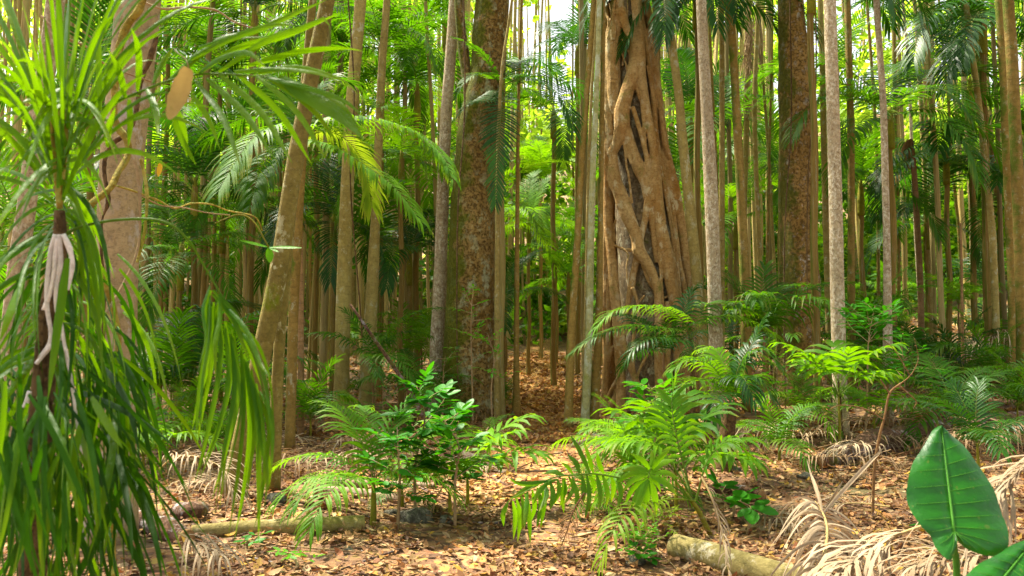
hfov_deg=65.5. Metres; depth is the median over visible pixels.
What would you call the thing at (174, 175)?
palm tree
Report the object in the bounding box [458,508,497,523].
fallen twig
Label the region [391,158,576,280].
palm tree
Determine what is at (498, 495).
fallen twig
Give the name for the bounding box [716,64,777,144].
palm tree
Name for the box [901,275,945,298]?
palm sapling
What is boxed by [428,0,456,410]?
palm tree
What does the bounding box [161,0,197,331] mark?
palm tree
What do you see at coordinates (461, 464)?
palm sapling
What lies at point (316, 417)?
dead palm frond
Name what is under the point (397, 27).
palm tree
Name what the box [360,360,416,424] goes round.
bush
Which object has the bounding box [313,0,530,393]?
palm tree
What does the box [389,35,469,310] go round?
palm tree
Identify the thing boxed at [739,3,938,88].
palm tree
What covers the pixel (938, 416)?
dead palm frond
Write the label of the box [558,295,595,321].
palm sapling
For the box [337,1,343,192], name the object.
palm tree
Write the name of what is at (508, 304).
palm tree
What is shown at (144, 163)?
palm tree
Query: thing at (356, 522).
fallen log
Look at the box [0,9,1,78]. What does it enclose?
palm tree
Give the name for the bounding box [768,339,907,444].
palm sapling
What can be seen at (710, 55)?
palm tree
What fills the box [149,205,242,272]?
palm tree
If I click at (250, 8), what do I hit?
palm tree
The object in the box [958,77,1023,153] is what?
palm tree
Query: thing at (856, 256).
palm tree
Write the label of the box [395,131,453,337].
palm tree
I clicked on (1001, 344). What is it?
palm sapling
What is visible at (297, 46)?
palm tree
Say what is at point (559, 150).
palm tree
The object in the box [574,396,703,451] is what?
palm sapling
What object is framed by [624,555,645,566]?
rock
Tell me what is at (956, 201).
palm tree
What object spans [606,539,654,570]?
fallen twig
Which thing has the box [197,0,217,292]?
palm tree
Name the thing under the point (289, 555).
herb
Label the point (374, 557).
fallen twig
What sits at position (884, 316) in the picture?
shrub
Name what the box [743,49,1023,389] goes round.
palm tree
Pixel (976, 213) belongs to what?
palm tree
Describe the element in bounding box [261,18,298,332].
palm tree
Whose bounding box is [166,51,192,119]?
dead leaf
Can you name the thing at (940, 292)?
palm tree
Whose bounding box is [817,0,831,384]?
palm tree
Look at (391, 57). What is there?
palm tree
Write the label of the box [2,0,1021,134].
sky
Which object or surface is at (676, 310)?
palm sapling
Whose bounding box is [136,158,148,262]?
vine
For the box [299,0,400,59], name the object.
palm tree
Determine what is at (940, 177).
palm tree
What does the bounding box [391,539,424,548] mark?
fallen twig
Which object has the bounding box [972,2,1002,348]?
palm tree
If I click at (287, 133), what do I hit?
palm tree
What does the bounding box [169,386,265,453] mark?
palm sapling
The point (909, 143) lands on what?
broken palm
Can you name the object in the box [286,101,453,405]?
palm tree
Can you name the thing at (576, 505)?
withered frond
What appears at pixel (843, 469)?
fallen twig
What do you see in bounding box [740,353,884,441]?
palm sapling
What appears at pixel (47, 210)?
palm tree
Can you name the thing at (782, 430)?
palm sapling
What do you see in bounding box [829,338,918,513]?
bare twig
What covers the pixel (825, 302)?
palm sapling
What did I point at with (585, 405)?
palm tree
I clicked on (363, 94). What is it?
palm tree
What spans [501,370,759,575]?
palm sapling
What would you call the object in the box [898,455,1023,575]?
dead palm frond
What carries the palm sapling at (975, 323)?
on the ground
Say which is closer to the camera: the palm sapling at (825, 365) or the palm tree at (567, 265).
the palm sapling at (825, 365)
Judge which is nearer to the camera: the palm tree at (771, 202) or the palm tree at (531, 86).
the palm tree at (771, 202)
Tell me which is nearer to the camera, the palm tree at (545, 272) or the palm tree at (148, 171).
the palm tree at (148, 171)
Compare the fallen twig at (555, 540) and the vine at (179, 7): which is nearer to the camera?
the vine at (179, 7)
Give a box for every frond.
[159,446,256,513]
[166,473,221,493]
[178,531,251,575]
[190,427,316,446]
[204,438,305,466]
[253,447,357,486]
[282,413,347,424]
[284,448,429,477]
[316,402,388,419]
[318,435,429,454]
[320,441,450,467]
[335,428,454,448]
[394,417,485,432]
[415,407,496,423]
[427,489,441,520]
[436,407,513,419]
[446,455,498,473]
[458,422,549,439]
[461,414,558,433]
[554,492,584,561]
[701,476,731,575]
[735,420,801,453]
[744,504,809,539]
[760,492,890,521]
[765,448,888,575]
[771,408,880,423]
[771,425,910,451]
[792,447,912,478]
[795,525,921,575]
[798,412,914,447]
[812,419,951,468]
[817,430,923,453]
[818,440,886,466]
[866,534,990,575]
[875,403,963,424]
[877,388,951,408]
[890,428,1010,459]
[894,388,951,406]
[894,396,937,414]
[898,436,1023,459]
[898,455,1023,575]
[915,417,1023,472]
[916,408,992,422]
[927,423,1020,445]
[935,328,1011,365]
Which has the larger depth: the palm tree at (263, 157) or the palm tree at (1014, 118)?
the palm tree at (263, 157)
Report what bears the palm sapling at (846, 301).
on the ground
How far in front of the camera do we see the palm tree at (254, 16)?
13.63 m
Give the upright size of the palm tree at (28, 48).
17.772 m
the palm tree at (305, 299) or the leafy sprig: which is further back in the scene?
the palm tree at (305, 299)
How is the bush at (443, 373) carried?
on the ground
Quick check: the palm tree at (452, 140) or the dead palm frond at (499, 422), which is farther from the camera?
the palm tree at (452, 140)
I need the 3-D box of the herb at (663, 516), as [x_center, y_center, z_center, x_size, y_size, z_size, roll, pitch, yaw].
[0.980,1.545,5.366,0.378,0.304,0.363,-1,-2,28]
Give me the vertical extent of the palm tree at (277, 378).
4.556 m
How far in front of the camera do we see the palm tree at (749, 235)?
24.05 m
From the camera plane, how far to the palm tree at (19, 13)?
28.95 m
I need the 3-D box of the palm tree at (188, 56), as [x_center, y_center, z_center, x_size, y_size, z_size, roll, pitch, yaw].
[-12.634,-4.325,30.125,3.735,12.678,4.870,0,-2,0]
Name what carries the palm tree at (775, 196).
on the ground
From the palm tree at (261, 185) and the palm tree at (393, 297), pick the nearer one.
the palm tree at (261, 185)
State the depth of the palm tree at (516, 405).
11.97 m
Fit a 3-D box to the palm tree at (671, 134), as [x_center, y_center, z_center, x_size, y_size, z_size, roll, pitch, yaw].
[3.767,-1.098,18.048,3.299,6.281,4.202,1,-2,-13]
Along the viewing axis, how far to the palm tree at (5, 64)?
24.74 m
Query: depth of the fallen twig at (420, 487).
6.72 m
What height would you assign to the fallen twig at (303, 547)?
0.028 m
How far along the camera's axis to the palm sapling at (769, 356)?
15.47 m
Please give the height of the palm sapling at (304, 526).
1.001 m
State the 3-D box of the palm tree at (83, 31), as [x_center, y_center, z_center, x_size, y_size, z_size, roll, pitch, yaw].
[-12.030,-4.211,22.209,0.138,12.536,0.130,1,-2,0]
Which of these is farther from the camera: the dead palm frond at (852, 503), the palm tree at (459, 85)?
the palm tree at (459, 85)
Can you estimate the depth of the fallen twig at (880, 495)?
6.56 m
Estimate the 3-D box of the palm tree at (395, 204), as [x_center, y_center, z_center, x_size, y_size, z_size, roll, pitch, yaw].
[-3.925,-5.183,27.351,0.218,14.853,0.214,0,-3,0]
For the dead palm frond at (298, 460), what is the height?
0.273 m
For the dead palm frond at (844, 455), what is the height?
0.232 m
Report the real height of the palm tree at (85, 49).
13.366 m
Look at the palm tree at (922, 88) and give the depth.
36.70 m
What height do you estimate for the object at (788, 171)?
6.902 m
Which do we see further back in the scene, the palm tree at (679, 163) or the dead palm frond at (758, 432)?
the palm tree at (679, 163)
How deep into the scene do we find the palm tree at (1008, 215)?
12.02 m
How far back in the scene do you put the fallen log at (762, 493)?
6.64 m
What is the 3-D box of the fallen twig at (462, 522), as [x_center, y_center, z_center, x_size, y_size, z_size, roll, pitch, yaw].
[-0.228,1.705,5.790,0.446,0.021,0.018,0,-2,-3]
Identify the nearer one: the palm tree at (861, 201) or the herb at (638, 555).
the herb at (638, 555)
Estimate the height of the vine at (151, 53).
2.275 m
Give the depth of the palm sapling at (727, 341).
15.06 m
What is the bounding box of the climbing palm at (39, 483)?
[0,0,363,575]
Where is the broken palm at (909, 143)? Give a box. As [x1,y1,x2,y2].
[901,139,925,365]
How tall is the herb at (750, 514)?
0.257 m
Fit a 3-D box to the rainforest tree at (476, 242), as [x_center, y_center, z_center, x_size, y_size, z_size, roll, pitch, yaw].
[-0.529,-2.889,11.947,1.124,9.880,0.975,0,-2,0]
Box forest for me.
[0,0,1023,342]
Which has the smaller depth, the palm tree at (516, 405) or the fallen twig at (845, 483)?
the fallen twig at (845, 483)
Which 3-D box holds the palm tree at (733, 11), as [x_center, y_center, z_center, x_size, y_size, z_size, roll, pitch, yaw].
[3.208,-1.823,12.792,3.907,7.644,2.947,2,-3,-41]
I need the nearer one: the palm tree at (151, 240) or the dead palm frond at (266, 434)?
the dead palm frond at (266, 434)
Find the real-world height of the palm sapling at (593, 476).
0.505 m
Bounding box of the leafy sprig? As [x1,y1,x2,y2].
[215,214,301,262]
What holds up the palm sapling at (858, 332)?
on the ground
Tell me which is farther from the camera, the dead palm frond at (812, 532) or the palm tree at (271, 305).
the palm tree at (271, 305)
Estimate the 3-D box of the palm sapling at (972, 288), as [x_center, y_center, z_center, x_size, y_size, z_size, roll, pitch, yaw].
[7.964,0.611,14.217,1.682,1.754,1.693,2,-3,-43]
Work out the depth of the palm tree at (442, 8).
18.15 m
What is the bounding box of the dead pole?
[349,304,428,439]
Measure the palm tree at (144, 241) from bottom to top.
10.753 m
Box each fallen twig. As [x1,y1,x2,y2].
[126,545,282,573]
[153,481,202,501]
[179,552,194,559]
[205,504,285,516]
[213,550,285,565]
[227,542,360,552]
[237,508,333,536]
[291,563,334,570]
[309,503,368,515]
[327,544,412,574]
[361,508,396,518]
[362,506,450,525]
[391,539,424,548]
[418,486,447,499]
[440,543,469,572]
[450,521,510,523]
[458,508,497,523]
[461,470,548,471]
[470,495,524,496]
[496,461,532,478]
[500,544,506,575]
[504,537,627,546]
[523,533,530,574]
[547,502,588,519]
[563,559,668,575]
[571,524,629,537]
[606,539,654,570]
[609,486,687,506]
[707,443,805,443]
[724,528,867,539]
[729,525,782,543]
[794,495,887,511]
[812,517,920,528]
[816,468,868,470]
[818,481,887,484]
[840,479,905,485]
[852,547,917,556]
[866,493,900,498]
[878,512,890,531]
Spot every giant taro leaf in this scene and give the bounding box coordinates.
[906,425,1008,575]
[966,540,1023,575]
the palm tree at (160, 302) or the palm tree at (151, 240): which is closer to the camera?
the palm tree at (160, 302)
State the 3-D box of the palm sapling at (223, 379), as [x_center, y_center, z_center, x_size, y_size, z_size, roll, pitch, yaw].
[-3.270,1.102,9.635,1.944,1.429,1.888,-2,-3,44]
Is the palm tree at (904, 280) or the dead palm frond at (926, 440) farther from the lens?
the palm tree at (904, 280)
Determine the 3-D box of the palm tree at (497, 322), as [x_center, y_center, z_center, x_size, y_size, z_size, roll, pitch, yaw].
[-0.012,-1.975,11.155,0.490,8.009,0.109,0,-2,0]
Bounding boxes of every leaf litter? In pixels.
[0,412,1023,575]
[32,312,1022,443]
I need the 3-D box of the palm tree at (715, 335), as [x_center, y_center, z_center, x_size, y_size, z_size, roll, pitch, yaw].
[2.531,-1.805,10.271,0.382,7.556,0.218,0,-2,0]
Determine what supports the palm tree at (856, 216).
on the ground
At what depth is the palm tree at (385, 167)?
16.93 m
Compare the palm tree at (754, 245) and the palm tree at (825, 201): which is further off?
the palm tree at (754, 245)
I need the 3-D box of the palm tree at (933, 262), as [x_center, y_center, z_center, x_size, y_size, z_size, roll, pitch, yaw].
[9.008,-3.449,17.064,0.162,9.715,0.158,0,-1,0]
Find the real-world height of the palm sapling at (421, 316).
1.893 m
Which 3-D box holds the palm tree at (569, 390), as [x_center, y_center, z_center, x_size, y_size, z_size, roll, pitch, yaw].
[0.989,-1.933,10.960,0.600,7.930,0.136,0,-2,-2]
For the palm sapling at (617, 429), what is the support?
on the ground
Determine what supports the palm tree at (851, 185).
on the ground
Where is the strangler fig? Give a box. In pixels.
[599,0,698,416]
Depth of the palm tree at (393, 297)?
25.38 m
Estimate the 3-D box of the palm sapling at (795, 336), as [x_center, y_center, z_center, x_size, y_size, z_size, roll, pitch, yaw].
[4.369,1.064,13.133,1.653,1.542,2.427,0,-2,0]
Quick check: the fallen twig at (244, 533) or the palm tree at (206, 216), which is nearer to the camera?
the fallen twig at (244, 533)
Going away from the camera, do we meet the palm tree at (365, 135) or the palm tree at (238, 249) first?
the palm tree at (238, 249)
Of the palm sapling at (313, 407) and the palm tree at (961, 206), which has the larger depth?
the palm tree at (961, 206)
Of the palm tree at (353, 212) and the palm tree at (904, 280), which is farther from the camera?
the palm tree at (353, 212)
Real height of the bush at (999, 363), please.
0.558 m
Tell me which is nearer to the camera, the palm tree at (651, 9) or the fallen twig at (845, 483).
the fallen twig at (845, 483)
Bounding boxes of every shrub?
[352,427,441,529]
[376,361,486,507]
[408,399,501,528]
[441,284,497,423]
[468,328,519,426]
[611,373,684,483]
[661,421,720,492]
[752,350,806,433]
[835,297,911,431]
[856,327,951,423]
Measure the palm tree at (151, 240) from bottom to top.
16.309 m
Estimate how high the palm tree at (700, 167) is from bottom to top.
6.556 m
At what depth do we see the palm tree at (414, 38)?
22.28 m
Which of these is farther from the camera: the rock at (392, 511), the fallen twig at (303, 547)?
the rock at (392, 511)
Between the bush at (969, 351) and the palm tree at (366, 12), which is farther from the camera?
the palm tree at (366, 12)
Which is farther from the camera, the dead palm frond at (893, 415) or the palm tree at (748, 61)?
the palm tree at (748, 61)
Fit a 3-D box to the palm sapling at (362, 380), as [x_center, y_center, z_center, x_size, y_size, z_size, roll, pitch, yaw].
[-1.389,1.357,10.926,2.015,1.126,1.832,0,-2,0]
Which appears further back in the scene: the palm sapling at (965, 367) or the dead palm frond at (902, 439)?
the palm sapling at (965, 367)
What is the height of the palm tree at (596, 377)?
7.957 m
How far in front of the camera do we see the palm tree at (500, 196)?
11.28 m
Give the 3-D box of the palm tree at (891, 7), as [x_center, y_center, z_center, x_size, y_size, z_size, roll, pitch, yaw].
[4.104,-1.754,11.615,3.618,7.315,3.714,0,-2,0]
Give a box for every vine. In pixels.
[41,15,150,81]
[77,154,141,342]
[89,0,146,575]
[99,35,157,336]
[113,184,262,230]
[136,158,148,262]
[137,193,229,215]
[146,2,251,27]
[348,0,362,337]
[456,0,465,393]
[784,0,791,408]
[806,14,816,313]
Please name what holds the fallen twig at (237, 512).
on the ground
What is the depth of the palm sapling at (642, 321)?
10.58 m
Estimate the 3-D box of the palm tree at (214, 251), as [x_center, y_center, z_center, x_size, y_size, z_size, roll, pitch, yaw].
[-5.535,-1.749,15.439,3.382,7.731,3.833,0,-2,0]
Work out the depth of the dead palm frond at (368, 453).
7.63 m
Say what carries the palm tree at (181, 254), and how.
on the ground
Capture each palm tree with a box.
[0,0,12,155]
[0,0,65,515]
[0,0,261,403]
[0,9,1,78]
[0,88,173,196]
[0,136,170,363]
[0,152,21,295]
[0,171,68,241]
[0,183,84,250]
[3,0,28,300]
[17,0,21,51]
[18,0,30,167]
[19,0,31,165]
[32,0,35,60]
[40,180,48,287]
[50,191,177,263]
[51,0,67,229]
[64,0,75,318]
[67,126,239,241]
[68,90,286,405]
[69,5,90,336]
[71,0,79,148]
[73,203,269,411]
[74,3,85,254]
[76,0,93,313]
[76,255,261,415]
[91,3,107,295]
[93,0,166,319]
[94,0,262,364]
[100,0,302,390]
[140,138,146,295]
[142,123,321,400]
[147,25,162,335]
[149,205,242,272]
[152,140,199,318]
[153,25,159,329]
[153,94,233,251]
[155,80,157,275]
[156,0,350,354]
[156,20,311,391]
[158,0,170,361]
[160,27,164,199]
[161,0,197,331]
[161,5,208,310]
[162,72,248,305]
[166,172,321,323]
[167,1,187,353]
[168,0,180,316]
[170,71,295,353]
[182,61,368,392]
[183,126,287,353]
[186,4,197,313]
[188,0,215,385]
[193,67,460,433]
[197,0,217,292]
[199,0,375,366]
[211,0,219,378]
[211,172,277,320]
[219,0,233,293]
[219,0,425,387]
[220,0,334,496]
[225,90,231,320]
[227,0,266,37]
[232,117,449,402]
[233,0,241,306]
[234,58,367,322]
[240,0,246,302]
[253,125,398,400]
[254,3,276,264]
[256,5,262,316]
[257,18,408,368]
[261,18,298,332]
[262,162,357,232]
[263,4,270,293]
[268,0,316,491]
[269,147,273,357]
[274,128,373,352]
[279,117,449,264]
[283,0,507,400]
[284,142,307,449]
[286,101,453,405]
[287,0,291,151]
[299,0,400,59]
[303,146,308,297]
[304,143,313,340]
[305,144,312,343]
[306,145,321,380]
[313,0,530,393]
[317,169,513,397]
[318,22,331,395]
[328,1,336,360]
[332,0,366,416]
[332,0,435,356]
[336,67,376,254]
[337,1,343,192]
[337,209,397,350]
[354,0,363,369]
[357,0,390,415]
[361,60,366,244]
[363,0,473,267]
[369,3,441,337]
[372,12,471,358]
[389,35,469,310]
[391,5,396,352]
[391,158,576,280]
[395,1,401,350]
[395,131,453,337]
[400,118,508,191]
[401,0,407,394]
[408,1,413,375]
[408,97,455,281]
[413,0,417,177]
[424,1,436,230]
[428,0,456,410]
[447,244,577,394]
[450,36,599,420]
[452,93,532,129]
[456,46,461,125]
[494,0,512,421]
[504,125,598,357]
[504,159,571,316]
[504,169,596,374]
[505,62,599,385]
[505,78,547,134]
[505,158,574,334]
[505,190,596,362]
[508,227,596,357]
[509,0,667,373]
[511,0,522,416]
[514,209,564,297]
[516,29,525,344]
[520,104,521,318]
[537,195,597,257]
[538,0,545,313]
[558,2,684,70]
[560,68,599,126]
[563,0,595,427]
[572,0,574,258]
[574,0,779,58]
[578,0,824,287]
[579,0,592,378]
[580,0,601,426]
[581,0,587,371]
[581,0,596,404]
[588,9,687,111]
[590,0,605,424]
[596,95,777,190]
[660,45,778,192]
[663,0,708,413]
[665,71,819,171]
[667,51,671,149]
[668,135,762,224]
[673,144,726,210]
[674,0,936,416]
[679,160,818,369]
[683,1,688,209]
[696,0,723,433]
[707,7,718,207]
[712,3,717,143]
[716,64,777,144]
[717,105,778,271]
[719,0,724,400]
[725,0,753,411]
[725,15,733,361]
[725,84,866,272]
[739,0,767,372]
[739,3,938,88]
[743,0,760,342]
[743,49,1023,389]
[747,139,752,330]
[752,1,769,391]
[759,5,776,365]
[765,1,772,307]
[767,0,773,354]
[773,109,981,367]
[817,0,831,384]
[818,76,1023,364]
[818,153,1023,354]
[824,0,849,437]
[837,0,1023,372]
[841,0,866,296]
[842,11,1023,343]
[843,188,874,299]
[844,0,856,389]
[866,0,879,354]
[873,0,894,422]
[891,3,910,325]
[892,0,900,354]
[895,139,1023,267]
[897,1,908,333]
[902,2,917,297]
[913,0,933,350]
[918,1,924,283]
[919,121,1023,248]
[922,21,929,204]
[923,2,949,368]
[929,1,936,341]
[938,0,964,342]
[948,9,969,321]
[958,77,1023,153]
[959,223,964,373]
[960,5,971,334]
[963,0,1000,374]
[971,18,978,302]
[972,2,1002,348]
[983,1,998,281]
[990,2,1007,362]
[994,0,1015,380]
[1002,0,1023,410]
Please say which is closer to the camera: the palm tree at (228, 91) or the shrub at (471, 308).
the shrub at (471, 308)
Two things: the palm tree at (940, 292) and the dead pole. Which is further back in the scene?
the palm tree at (940, 292)
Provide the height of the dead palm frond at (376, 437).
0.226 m
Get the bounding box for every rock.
[265,493,290,505]
[384,509,396,516]
[400,507,433,523]
[438,515,452,522]
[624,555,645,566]
[796,472,813,478]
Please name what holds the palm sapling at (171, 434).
on the ground
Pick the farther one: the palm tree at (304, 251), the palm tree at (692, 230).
the palm tree at (304, 251)
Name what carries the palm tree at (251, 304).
on the ground
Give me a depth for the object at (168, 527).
5.12 m
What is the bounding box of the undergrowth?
[0,136,1006,351]
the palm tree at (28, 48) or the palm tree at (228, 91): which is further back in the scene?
the palm tree at (28, 48)
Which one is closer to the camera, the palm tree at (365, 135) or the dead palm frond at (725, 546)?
the dead palm frond at (725, 546)
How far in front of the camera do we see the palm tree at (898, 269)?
16.08 m
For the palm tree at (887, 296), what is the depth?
10.62 m
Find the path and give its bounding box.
[464,340,597,503]
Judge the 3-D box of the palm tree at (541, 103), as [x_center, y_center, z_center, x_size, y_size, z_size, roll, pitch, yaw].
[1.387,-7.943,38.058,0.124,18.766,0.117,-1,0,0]
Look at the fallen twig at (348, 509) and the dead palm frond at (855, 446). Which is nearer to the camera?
the fallen twig at (348, 509)
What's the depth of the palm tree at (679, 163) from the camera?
27.94 m
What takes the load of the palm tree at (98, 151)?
on the ground
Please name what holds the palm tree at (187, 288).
on the ground
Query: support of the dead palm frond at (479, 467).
on the path
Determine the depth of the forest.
34.99 m
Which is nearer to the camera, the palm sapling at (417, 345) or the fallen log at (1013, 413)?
the fallen log at (1013, 413)
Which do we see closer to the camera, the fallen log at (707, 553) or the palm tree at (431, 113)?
the fallen log at (707, 553)
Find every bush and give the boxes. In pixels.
[296,389,332,427]
[350,362,387,395]
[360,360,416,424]
[417,345,481,414]
[850,358,894,419]
[851,329,882,395]
[957,335,983,361]
[980,351,1006,380]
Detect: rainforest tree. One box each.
[82,0,160,545]
[438,0,508,422]
[772,0,823,405]
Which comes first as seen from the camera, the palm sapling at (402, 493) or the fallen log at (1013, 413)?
the palm sapling at (402, 493)
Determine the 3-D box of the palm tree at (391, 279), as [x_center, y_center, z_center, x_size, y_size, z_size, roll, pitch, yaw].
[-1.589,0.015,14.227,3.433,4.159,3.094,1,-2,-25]
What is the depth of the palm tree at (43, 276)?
18.51 m
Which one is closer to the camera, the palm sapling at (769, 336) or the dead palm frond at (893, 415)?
the dead palm frond at (893, 415)
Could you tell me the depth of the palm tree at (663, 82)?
22.01 m
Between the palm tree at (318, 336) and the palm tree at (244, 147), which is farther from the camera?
the palm tree at (244, 147)
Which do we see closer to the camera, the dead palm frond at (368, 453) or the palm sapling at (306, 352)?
the dead palm frond at (368, 453)
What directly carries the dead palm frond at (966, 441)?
on the ground
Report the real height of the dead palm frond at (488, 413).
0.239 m
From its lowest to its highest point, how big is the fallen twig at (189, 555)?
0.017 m
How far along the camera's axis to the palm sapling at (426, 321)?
13.69 m
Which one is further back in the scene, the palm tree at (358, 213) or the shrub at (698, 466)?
the palm tree at (358, 213)
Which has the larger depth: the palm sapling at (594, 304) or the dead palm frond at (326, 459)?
the palm sapling at (594, 304)
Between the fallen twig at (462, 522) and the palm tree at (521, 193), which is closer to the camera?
the fallen twig at (462, 522)
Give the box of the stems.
[0,0,1023,348]
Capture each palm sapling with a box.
[0,279,77,325]
[70,389,233,473]
[78,305,271,429]
[138,291,211,404]
[141,304,288,419]
[156,376,230,448]
[159,321,336,417]
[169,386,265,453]
[235,316,320,380]
[262,385,497,551]
[264,354,361,437]
[286,306,446,421]
[329,317,386,363]
[333,298,430,403]
[345,347,480,426]
[354,457,451,513]
[377,307,431,398]
[382,413,554,506]
[394,310,431,328]
[396,453,489,515]
[458,413,518,445]
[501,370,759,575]
[504,377,521,406]
[547,389,742,511]
[549,449,632,523]
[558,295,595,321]
[563,282,791,439]
[566,415,678,472]
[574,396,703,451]
[584,389,777,512]
[612,313,736,391]
[663,312,787,472]
[706,315,773,368]
[714,394,837,475]
[721,259,864,419]
[725,310,827,350]
[736,295,772,373]
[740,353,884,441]
[752,341,825,368]
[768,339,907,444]
[788,348,872,443]
[820,261,937,397]
[820,277,855,327]
[821,283,908,320]
[821,286,875,309]
[821,295,921,396]
[821,296,933,372]
[826,339,960,426]
[835,387,928,428]
[846,320,988,394]
[855,260,916,290]
[856,286,948,327]
[868,352,1023,454]
[880,354,1013,417]
[889,375,1023,466]
[899,306,1007,379]
[901,263,969,308]
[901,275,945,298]
[910,281,957,326]
[914,273,1006,362]
[926,303,1023,403]
[933,300,1007,335]
[940,347,1023,439]
[942,233,1006,339]
[966,314,1007,337]
[971,319,1014,388]
[975,331,1009,366]
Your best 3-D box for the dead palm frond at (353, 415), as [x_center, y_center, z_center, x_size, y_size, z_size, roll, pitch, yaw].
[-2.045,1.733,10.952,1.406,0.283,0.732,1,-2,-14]
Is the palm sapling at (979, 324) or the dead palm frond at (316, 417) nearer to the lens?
the dead palm frond at (316, 417)
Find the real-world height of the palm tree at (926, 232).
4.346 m
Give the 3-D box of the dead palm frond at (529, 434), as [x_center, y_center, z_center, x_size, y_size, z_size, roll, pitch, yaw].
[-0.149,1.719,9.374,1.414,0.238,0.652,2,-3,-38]
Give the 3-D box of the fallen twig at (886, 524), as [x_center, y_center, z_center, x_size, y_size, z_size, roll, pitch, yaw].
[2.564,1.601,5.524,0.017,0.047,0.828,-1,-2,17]
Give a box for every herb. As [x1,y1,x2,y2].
[233,530,272,549]
[268,547,324,569]
[612,510,672,556]
[625,539,660,564]
[630,494,686,539]
[704,469,758,520]
[724,490,778,533]
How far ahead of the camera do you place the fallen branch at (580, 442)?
9.27 m
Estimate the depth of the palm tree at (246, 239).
16.10 m
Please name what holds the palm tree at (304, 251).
on the ground
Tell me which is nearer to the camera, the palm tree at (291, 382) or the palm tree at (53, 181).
the palm tree at (291, 382)
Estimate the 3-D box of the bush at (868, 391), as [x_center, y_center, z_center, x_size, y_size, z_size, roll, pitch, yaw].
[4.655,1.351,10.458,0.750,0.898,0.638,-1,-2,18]
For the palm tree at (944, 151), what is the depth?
14.09 m
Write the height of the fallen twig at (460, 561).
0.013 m
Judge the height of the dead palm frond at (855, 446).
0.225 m
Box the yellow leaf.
[157,163,161,176]
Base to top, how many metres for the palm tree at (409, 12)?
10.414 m
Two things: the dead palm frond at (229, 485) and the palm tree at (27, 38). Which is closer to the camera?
the dead palm frond at (229, 485)
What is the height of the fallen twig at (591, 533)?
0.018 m
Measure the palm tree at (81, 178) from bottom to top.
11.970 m
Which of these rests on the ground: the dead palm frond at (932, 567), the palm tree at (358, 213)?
the palm tree at (358, 213)
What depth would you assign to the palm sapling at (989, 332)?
12.71 m
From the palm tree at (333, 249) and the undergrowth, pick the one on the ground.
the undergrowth
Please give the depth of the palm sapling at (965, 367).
10.90 m
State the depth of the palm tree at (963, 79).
19.14 m
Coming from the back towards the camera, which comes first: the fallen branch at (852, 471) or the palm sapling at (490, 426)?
the palm sapling at (490, 426)
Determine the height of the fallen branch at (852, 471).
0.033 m
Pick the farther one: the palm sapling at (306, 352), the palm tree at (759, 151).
the palm tree at (759, 151)
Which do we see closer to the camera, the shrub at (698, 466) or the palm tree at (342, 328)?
the shrub at (698, 466)
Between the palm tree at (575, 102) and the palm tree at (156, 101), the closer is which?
the palm tree at (575, 102)
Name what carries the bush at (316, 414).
on the ground
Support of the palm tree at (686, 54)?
on the ground
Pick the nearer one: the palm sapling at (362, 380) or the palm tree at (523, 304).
the palm sapling at (362, 380)
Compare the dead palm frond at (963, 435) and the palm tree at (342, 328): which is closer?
the dead palm frond at (963, 435)
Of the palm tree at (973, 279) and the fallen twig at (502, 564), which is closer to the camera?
the fallen twig at (502, 564)
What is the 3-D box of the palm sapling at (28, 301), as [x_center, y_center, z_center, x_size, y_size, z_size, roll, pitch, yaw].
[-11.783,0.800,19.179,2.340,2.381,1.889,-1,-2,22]
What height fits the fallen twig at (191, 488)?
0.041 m
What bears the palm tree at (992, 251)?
on the ground
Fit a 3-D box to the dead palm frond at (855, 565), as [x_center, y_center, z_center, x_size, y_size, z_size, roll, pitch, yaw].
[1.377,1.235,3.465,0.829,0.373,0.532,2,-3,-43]
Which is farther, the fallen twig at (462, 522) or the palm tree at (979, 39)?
the palm tree at (979, 39)
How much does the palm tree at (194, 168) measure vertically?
5.210 m
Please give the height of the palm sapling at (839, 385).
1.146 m
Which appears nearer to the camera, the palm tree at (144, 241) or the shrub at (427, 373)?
the shrub at (427, 373)
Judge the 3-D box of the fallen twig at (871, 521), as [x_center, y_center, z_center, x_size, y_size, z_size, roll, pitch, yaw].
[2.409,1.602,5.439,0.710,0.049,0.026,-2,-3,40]
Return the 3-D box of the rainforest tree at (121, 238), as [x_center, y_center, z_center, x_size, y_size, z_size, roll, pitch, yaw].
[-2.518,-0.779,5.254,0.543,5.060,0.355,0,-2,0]
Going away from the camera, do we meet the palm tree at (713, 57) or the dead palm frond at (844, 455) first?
the dead palm frond at (844, 455)
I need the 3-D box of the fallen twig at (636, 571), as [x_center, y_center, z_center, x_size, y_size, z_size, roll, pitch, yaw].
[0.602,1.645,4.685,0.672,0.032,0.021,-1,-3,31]
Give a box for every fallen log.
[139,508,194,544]
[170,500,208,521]
[191,515,364,537]
[314,484,397,503]
[323,479,433,488]
[454,448,489,463]
[666,534,803,575]
[705,482,765,499]
[924,356,1003,384]
[944,411,1023,429]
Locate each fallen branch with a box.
[222,507,278,516]
[476,466,505,472]
[484,475,513,487]
[571,435,603,447]
[850,468,906,472]
[875,500,906,512]
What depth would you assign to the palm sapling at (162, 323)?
12.17 m
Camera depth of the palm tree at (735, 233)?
15.97 m
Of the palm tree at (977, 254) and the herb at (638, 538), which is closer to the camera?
the herb at (638, 538)
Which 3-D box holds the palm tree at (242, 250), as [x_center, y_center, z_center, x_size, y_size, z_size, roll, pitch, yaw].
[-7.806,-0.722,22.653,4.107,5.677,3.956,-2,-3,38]
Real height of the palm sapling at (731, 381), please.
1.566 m
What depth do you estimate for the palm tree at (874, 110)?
17.10 m
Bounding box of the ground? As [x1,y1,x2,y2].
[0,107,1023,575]

